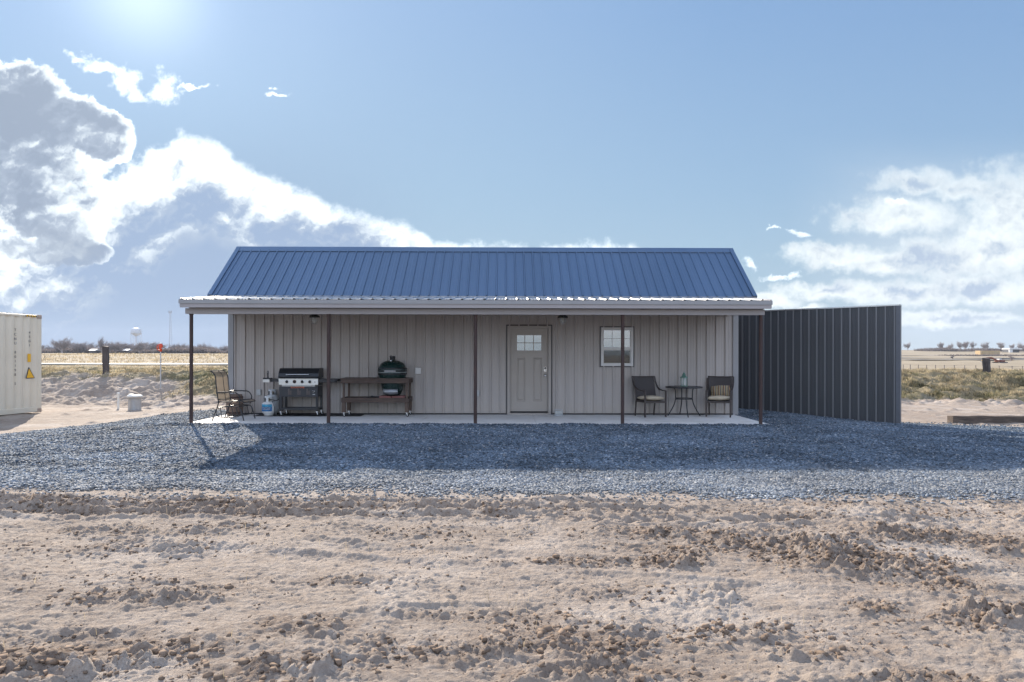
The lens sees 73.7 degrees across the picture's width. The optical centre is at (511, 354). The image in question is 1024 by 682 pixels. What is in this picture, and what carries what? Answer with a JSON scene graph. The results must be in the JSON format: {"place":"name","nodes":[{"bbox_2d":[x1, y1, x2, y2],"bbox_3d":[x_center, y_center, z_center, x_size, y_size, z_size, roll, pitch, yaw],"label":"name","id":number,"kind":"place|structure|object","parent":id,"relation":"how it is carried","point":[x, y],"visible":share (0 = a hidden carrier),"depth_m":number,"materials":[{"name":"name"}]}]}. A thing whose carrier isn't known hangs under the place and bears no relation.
{"place":"outdoors","nodes":[
{"label":"outdoors","id":0,"kind":"place"},
{"bbox_2d":[41,365,227,398],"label":"bank grass","id":1,"kind":"structure","parent":0,"point":[94,372],"depth_m":29.86,"materials":[{"name":"beige plant"}]},
{"bbox_2d":[41,363,227,365],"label":"canal water","id":2,"kind":"structure","parent":0,"point":[195,364],"depth_m":82.50,"materials":[{"name":"grey liquid"}]},
{"bbox_2d":[0,472,1023,681],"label":"dirt ground","id":3,"kind":"structure","parent":0,"point":[421,599],"depth_m":4.53,"materials":[{"name":"soil"}]},
{"bbox_2d":[0,487,1023,681],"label":"soil clods","id":4,"kind":"object","parent":3,"relation":"on","point":[421,653],"visible":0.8,"depth_m":4.18,"materials":[{"name":"brown soil"}]},
{"bbox_2d":[3,491,1022,681],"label":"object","id":5,"kind":"structure","parent":3,"relation":"on","point":[545,531],"depth_m":5.23,"materials":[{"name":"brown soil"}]},
{"bbox_2d":[0,366,1023,475],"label":"yard ground","id":6,"kind":"structure","parent":0,"point":[71,399],"depth_m":24.51,"materials":[{"name":"soil"}]},
{"bbox_2d":[0,312,41,414],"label":"shipping container","id":7,"kind":"object","parent":6,"relation":"on","point":[20,358],"visible":1,"depth_m":19.69,"materials":[{"name":"metal"}]},
{"bbox_2d":[102,346,109,373],"bbox_3d":[-17.547,0.343,29.498,0.252,1.437,0.236,0,0,-17],"label":"wooden post","id":8,"kind":"object","parent":6,"relation":"on","point":[105,357],"visible":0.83,"depth_m":29.40,"materials":[{"name":"brown wood"}]},
{"bbox_2d":[117,392,119,408],"bbox_3d":[-12.689,1.577,22.000,0.088,0.740,0.088,0,0,0],"label":"pvc pipe","id":9,"kind":"object","parent":6,"relation":"on","point":[118,397],"visible":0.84,"depth_m":21.98,"materials":[{"name":"white plastic"}]},
{"bbox_2d":[127,394,142,409],"bbox_3d":[-11.937,1.565,21.600,0.450,0.640,0.450,0,0,0],"label":"septic riser","id":10,"kind":"object","parent":6,"relation":"on","point":[134,402],"visible":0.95,"depth_m":21.45,"materials":[{"name":"white plastic"}]},
{"bbox_2d":[156,343,163,388],"bbox_3d":[-14.198,0.534,27.597,0.322,2.029,0.157,0,0,24],"label":"yard hydrant","id":11,"kind":"object","parent":6,"relation":"on","point":[160,345],"visible":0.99,"depth_m":27.58,"materials":[{"name":"red metal"}]},
{"bbox_2d":[0,408,1023,504],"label":"gravel stones","id":12,"kind":"object","parent":6,"relation":"on","point":[913,442],"visible":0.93,"depth_m":9.98,"materials":[{"name":"grey gravel"}]},
{"bbox_2d":[188,414,766,425],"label":"patio slab","id":13,"kind":"structure","parent":12,"relation":"on","point":[528,419],"depth_m":15.27,"materials":[{"name":"concrete"}]},
{"bbox_2d":[210,370,254,420],"bbox_3d":[-6.180,0.893,15.130,0.769,1.100,0.642,0,0,2],"label":"sling glider chair","id":14,"kind":"object","parent":13,"relation":"on","point":[223,391],"visible":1,"depth_m":15.07,"materials":[{"name":"beige fabric"}]},
{"bbox_2d":[226,394,242,415],"bbox_3d":[-6.560,1.189,16.144,0.390,0.500,0.390,0,0,-1],"label":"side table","id":15,"kind":"object","parent":13,"relation":"on","point":[234,396],"visible":0.57,"depth_m":16.00,"materials":[{"name":"brown wood"}]},
{"bbox_2d":[255,414,364,415],"bbox_3d":[-4.799,1.436,16.210,2.500,0.012,0.540,0,0,-1],"label":"grill mat","id":16,"kind":"object","parent":13,"relation":"on","point":[313,415],"visible":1,"depth_m":16.07,"materials":[{"name":"rubber"}]},
{"bbox_2d":[262,396,274,415],"bbox_3d":[-5.724,1.200,16.050,0.296,0.455,0.299,0,0,-1],"label":"propane tank","id":17,"kind":"object","parent":16,"relation":"on","point":[267,407],"visible":0.99,"depth_m":15.95,"materials":[{"name":"white metal"}]},
{"bbox_2d":[267,389,278,414],"bbox_3d":[-5.727,1.128,16.312,0.310,0.600,0.310,0,0,-1],"label":"propane tank","id":18,"kind":"object","parent":16,"relation":"on","point":[272,392],"visible":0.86,"depth_m":16.25,"materials":[{"name":"white metal"}]},
{"bbox_2d":[263,368,340,415],"bbox_3d":[-4.957,0.873,16.150,1.768,1.112,0.538,0,0,-1],"label":"gas griddle","id":19,"kind":"object","parent":16,"relation":"on","point":[300,376],"visible":1,"depth_m":15.99,"materials":[{"name":"metal"}]},
{"bbox_2d":[340,377,412,416],"bbox_3d":[-3.185,0.996,16.153,1.605,0.896,0.654,0,0,-1],"label":"wooden cart","id":20,"kind":"object","parent":13,"relation":"on","point":[407,400],"visible":0.94,"depth_m":15.84,"materials":[{"name":"brown wood"}]},
{"bbox_2d":[379,395,391,397],"bbox_3d":[-2.974,0.991,16.203,0.280,0.044,0.390,0,0,-1],"label":"paving brick","id":21,"kind":"object","parent":20,"relation":"on","point":[383,396],"visible":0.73,"depth_m":16.01,"materials":[{"name":"red brick"}]},
{"bbox_2d":[378,355,406,395],"bbox_3d":[-2.831,0.489,16.154,0.678,0.960,0.729,0,0,-1],"label":"kamado smoker","id":22,"kind":"object","parent":21,"relation":"on","point":[392,367],"visible":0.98,"depth_m":15.94,"materials":[{"name":"green ceramic"}]},
{"bbox_2d":[383,389,397,394],"bbox_3d":[-2.845,0.864,15.937,0.350,0.130,0.076,0,0,3],"label":"draft door","id":23,"kind":"structure","parent":22,"relation":"in","point":[385,391],"depth_m":15.91,"materials":[{"name":"metal"}]},
{"bbox_2d":[392,395,405,397],"bbox_3d":[-2.668,0.991,16.206,0.290,0.044,0.390,0,0,-1],"label":"paving brick","id":24,"kind":"object","parent":20,"relation":"on","point":[401,396],"visible":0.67,"depth_m":16.01,"materials":[{"name":"red brick"}]},
{"bbox_2d":[178,246,772,423],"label":"metal building","id":25,"kind":"structure","parent":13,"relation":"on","point":[475,331],"depth_m":16.56,"materials":[{"name":"metal"}]},
{"bbox_2d":[510,328,547,412],"bbox_3d":[0.416,0.382,16.588,0.905,2.048,0.115,0,0,-1],"label":"door","id":26,"kind":"structure","parent":25,"relation":"in","point":[529,346],"depth_m":16.60,"materials":[{"name":"paint"}]},
{"bbox_2d":[600,326,633,366],"bbox_3d":[2.548,-0.193,16.598,0.837,0.991,0.105,0,0,-1],"label":"window","id":27,"kind":"structure","parent":25,"relation":"in","point":[610,336],"depth_m":16.60,"materials":[{"name":"white plastic"}]},
{"bbox_2d":[553,409,563,415],"bbox_3d":[1.106,1.377,16.297,0.240,0.150,0.180,0,0,-1],"label":"block","id":28,"kind":"object","parent":13,"relation":"on","point":[558,411],"visible":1,"depth_m":16.23,"materials":[{"name":"white concrete"}]},
{"bbox_2d":[631,376,666,417],"bbox_3d":[3.251,0.984,16.184,0.642,0.949,0.636,0,0,-18],"label":"patio chair","id":29,"kind":"object","parent":13,"relation":"on","point":[644,386],"visible":0.93,"depth_m":16.36,"materials":[{"name":"brown metal"}]},
{"bbox_2d":[637,395,664,400],"bbox_3d":[3.274,1.024,16.109,0.533,0.123,0.500,2,-3,-22],"label":"seat cushion","id":30,"kind":"object","parent":29,"relation":"on","point":[651,398],"visible":0.94,"depth_m":15.94,"materials":[{"name":"beige fabric"}]},
{"bbox_2d":[665,386,702,416],"bbox_3d":[4.072,1.103,16.166,0.860,0.703,0.860,0,0,-1],"label":"bistro table","id":31,"kind":"object","parent":13,"relation":"on","point":[681,398],"visible":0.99,"depth_m":16.15,"materials":[{"name":"black paint"}]},
{"bbox_2d":[680,373,687,386],"bbox_3d":[4.072,0.571,16.166,0.170,0.360,0.170,0,0,22],"label":"candle lantern","id":32,"kind":"object","parent":31,"relation":"on","point":[683,376],"visible":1,"depth_m":16.14,"materials":[{"name":"teal glass"}]},
{"bbox_2d":[705,376,733,417],"bbox_3d":[4.925,0.987,16.218,0.642,0.949,0.636,0,0,21],"label":"patio chair","id":33,"kind":"object","parent":13,"relation":"on","point":[717,380],"visible":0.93,"depth_m":16.40,"materials":[{"name":"brown metal"}]},
{"bbox_2d":[708,395,729,400],"bbox_3d":[4.897,1.026,16.146,0.533,0.123,0.500,-1,-2,17],"label":"seat cushion","id":34,"kind":"object","parent":33,"relation":"on","point":[718,398],"visible":0.98,"depth_m":15.95,"materials":[{"name":"beige fabric"}]},
{"bbox_2d":[711,385,729,395],"bbox_3d":[4.980,0.864,16.301,0.443,0.275,0.127,-3,-19,18],"label":"striped pillow","id":35,"kind":"object","parent":34,"relation":"on","point":[722,390],"visible":0.94,"depth_m":16.25,"materials":[{"name":"fabric"}]},
{"bbox_2d":[738,304,901,422],"bbox_3d":[7.409,0.299,17.601,4.683,2.961,0.199,0,0,42],"label":"windbreak fence","id":36,"kind":"object","parent":6,"relation":"on","point":[841,362],"visible":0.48,"depth_m":17.09,"materials":[{"name":"grey metal"}]},
{"bbox_2d":[901,367,1023,401],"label":"bank grass","id":37,"kind":"structure","parent":6,"relation":"on","point":[909,372],"depth_m":27.47,"materials":[{"name":"plant"}]},
{"bbox_2d":[947,415,1023,423],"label":"timber beam","id":38,"kind":"structure","parent":6,"relation":"on","point":[957,419],"depth_m":16.61,"materials":[{"name":"brown wood"}]},
{"bbox_2d":[982,358,990,372],"bbox_3d":[21.198,0.589,30.488,0.319,0.918,0.244,0,0,-29],"label":"wooden post","id":39,"kind":"object","parent":6,"relation":"on","point":[986,363],"visible":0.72,"depth_m":30.40,"materials":[{"name":"brown wood"}]},
{"bbox_2d":[0,0,1023,349],"label":"sky","id":40,"kind":"structure","parent":0,"point":[846,153],"materials":[{"name":"blue"}]},
{"bbox_2d":[41,350,1023,369],"bbox_3d":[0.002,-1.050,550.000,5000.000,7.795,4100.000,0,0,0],"label":"field ground","id":41,"kind":"structure","parent":0,"point":[907,357],"depth_m":184.01,"materials":[{"name":"soil"}]},
{"bbox_2d":[51,336,72,352],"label":"bare tree","id":42,"kind":"object","parent":41,"relation":"on","point":[63,345],"visible":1,"depth_m":420.08,"materials":[{"name":"grey plant"}]},
{"bbox_2d":[70,341,87,348],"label":"bare tree","id":43,"kind":"object","parent":41,"relation":"on","point":[81,346],"visible":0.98,"depth_m":448.02,"materials":[{"name":"grey plant"}]},
{"bbox_2d":[88,349,100,352],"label":"farm shed","id":44,"kind":"structure","parent":41,"relation":"on","point":[94,350],"depth_m":438.16,"materials":[{"name":"white metal"}]},
{"bbox_2d":[96,335,108,351],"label":"bare tree","id":45,"kind":"object","parent":41,"relation":"on","point":[101,343],"visible":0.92,"depth_m":429.63,"materials":[{"name":"grey plant"}]},
{"bbox_2d":[107,342,113,352],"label":"bare tree","id":46,"kind":"object","parent":41,"relation":"on","point":[110,348],"visible":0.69,"depth_m":439.00,"materials":[{"name":"grey plant"}]},
{"bbox_2d":[109,341,124,352],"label":"bare tree","id":47,"kind":"object","parent":41,"relation":"on","point":[116,345],"visible":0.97,"depth_m":442.99,"materials":[{"name":"grey plant"}]},
{"bbox_2d":[41,352,227,362],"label":"field grass","id":48,"kind":"structure","parent":41,"relation":"on","point":[134,357],"depth_m":107.70,"materials":[{"name":"beige plant"}]},
{"bbox_2d":[41,364,227,368],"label":"field grass","id":49,"kind":"structure","parent":41,"relation":"on","point":[139,366],"depth_m":54.33,"materials":[{"name":"beige plant"}]},
{"bbox_2d":[42,347,227,353],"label":"treeline brush","id":50,"kind":"object","parent":41,"relation":"on","point":[176,350],"visible":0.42,"depth_m":446.20,"materials":[{"name":"brown plant"}]},
{"bbox_2d":[130,328,141,344],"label":"water tower","id":51,"kind":"structure","parent":41,"relation":"on","point":[135,332],"depth_m":1295.00,"materials":[{"name":"white metal"}]},
{"bbox_2d":[129,342,147,352],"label":"bare tree","id":52,"kind":"object","parent":41,"relation":"on","point":[139,346],"visible":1,"depth_m":429.00,"materials":[{"name":"grey plant"}]},
{"bbox_2d":[142,341,156,348],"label":"bare tree","id":53,"kind":"object","parent":41,"relation":"on","point":[153,343],"visible":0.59,"depth_m":494.39,"materials":[{"name":"grey plant"}]},
{"bbox_2d":[169,311,171,344],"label":"lattice mast","id":54,"kind":"object","parent":41,"relation":"on","point":[169,330],"visible":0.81,"depth_m":1200.33,"materials":[{"name":"grey metal"}]},
{"bbox_2d":[170,344,181,348],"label":"bare tree","id":55,"kind":"object","parent":41,"relation":"on","point":[174,345],"visible":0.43,"depth_m":458.10,"materials":[{"name":"grey plant"}]},
{"bbox_2d":[218,346,227,350],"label":"bare tree","id":56,"kind":"object","parent":41,"relation":"on","point":[223,348],"visible":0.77,"depth_m":460.50,"materials":[{"name":"grey plant"}]},
{"bbox_2d":[957,341,965,348],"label":"bare tree","id":57,"kind":"object","parent":41,"relation":"on","point":[959,345],"visible":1,"depth_m":588.20,"materials":[{"name":"grey plant"}]},
{"bbox_2d":[903,364,1023,369],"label":"wire fence","id":58,"kind":"object","parent":41,"relation":"on","point":[957,367],"visible":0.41,"depth_m":95.98,"materials":[{"name":"grey metal"}]},
{"bbox_2d":[914,347,1023,351],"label":"hill brush","id":59,"kind":"object","parent":41,"relation":"on","point":[958,349],"visible":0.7,"depth_m":552.92,"materials":[{"name":"brown plant"}]},
{"bbox_2d":[934,354,1023,355],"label":"slope brush","id":60,"kind":"object","parent":41,"relation":"on","point":[980,355],"visible":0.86,"depth_m":412.04,"materials":[{"name":"brown plant"}]},
{"bbox_2d":[975,351,999,354],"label":"straw stack","id":61,"kind":"object","parent":41,"relation":"on","point":[987,352],"visible":0.81,"depth_m":427.50,"materials":[{"name":"beige plant"}]},
{"bbox_2d":[980,357,1007,362],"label":"excavator","id":62,"kind":"object","parent":41,"relation":"on","point":[998,360],"visible":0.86,"depth_m":149.83,"materials":[{"name":"metal"}]},
{"bbox_2d":[997,342,1004,348],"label":"bare tree","id":63,"kind":"object","parent":41,"relation":"on","point":[1001,345],"visible":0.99,"depth_m":588.92,"materials":[{"name":"grey plant"}]},
{"bbox_2d":[1002,348,1021,351],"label":"white shed","id":64,"kind":"structure","parent":41,"relation":"on","point":[1010,349],"depth_m":520.00,"materials":[{"name":"white metal"}]},
{"bbox_2d":[912,359,1023,359],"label":"ditch path","id":65,"kind":"structure","parent":0,"point":[962,359],"depth_m":257.83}
]}

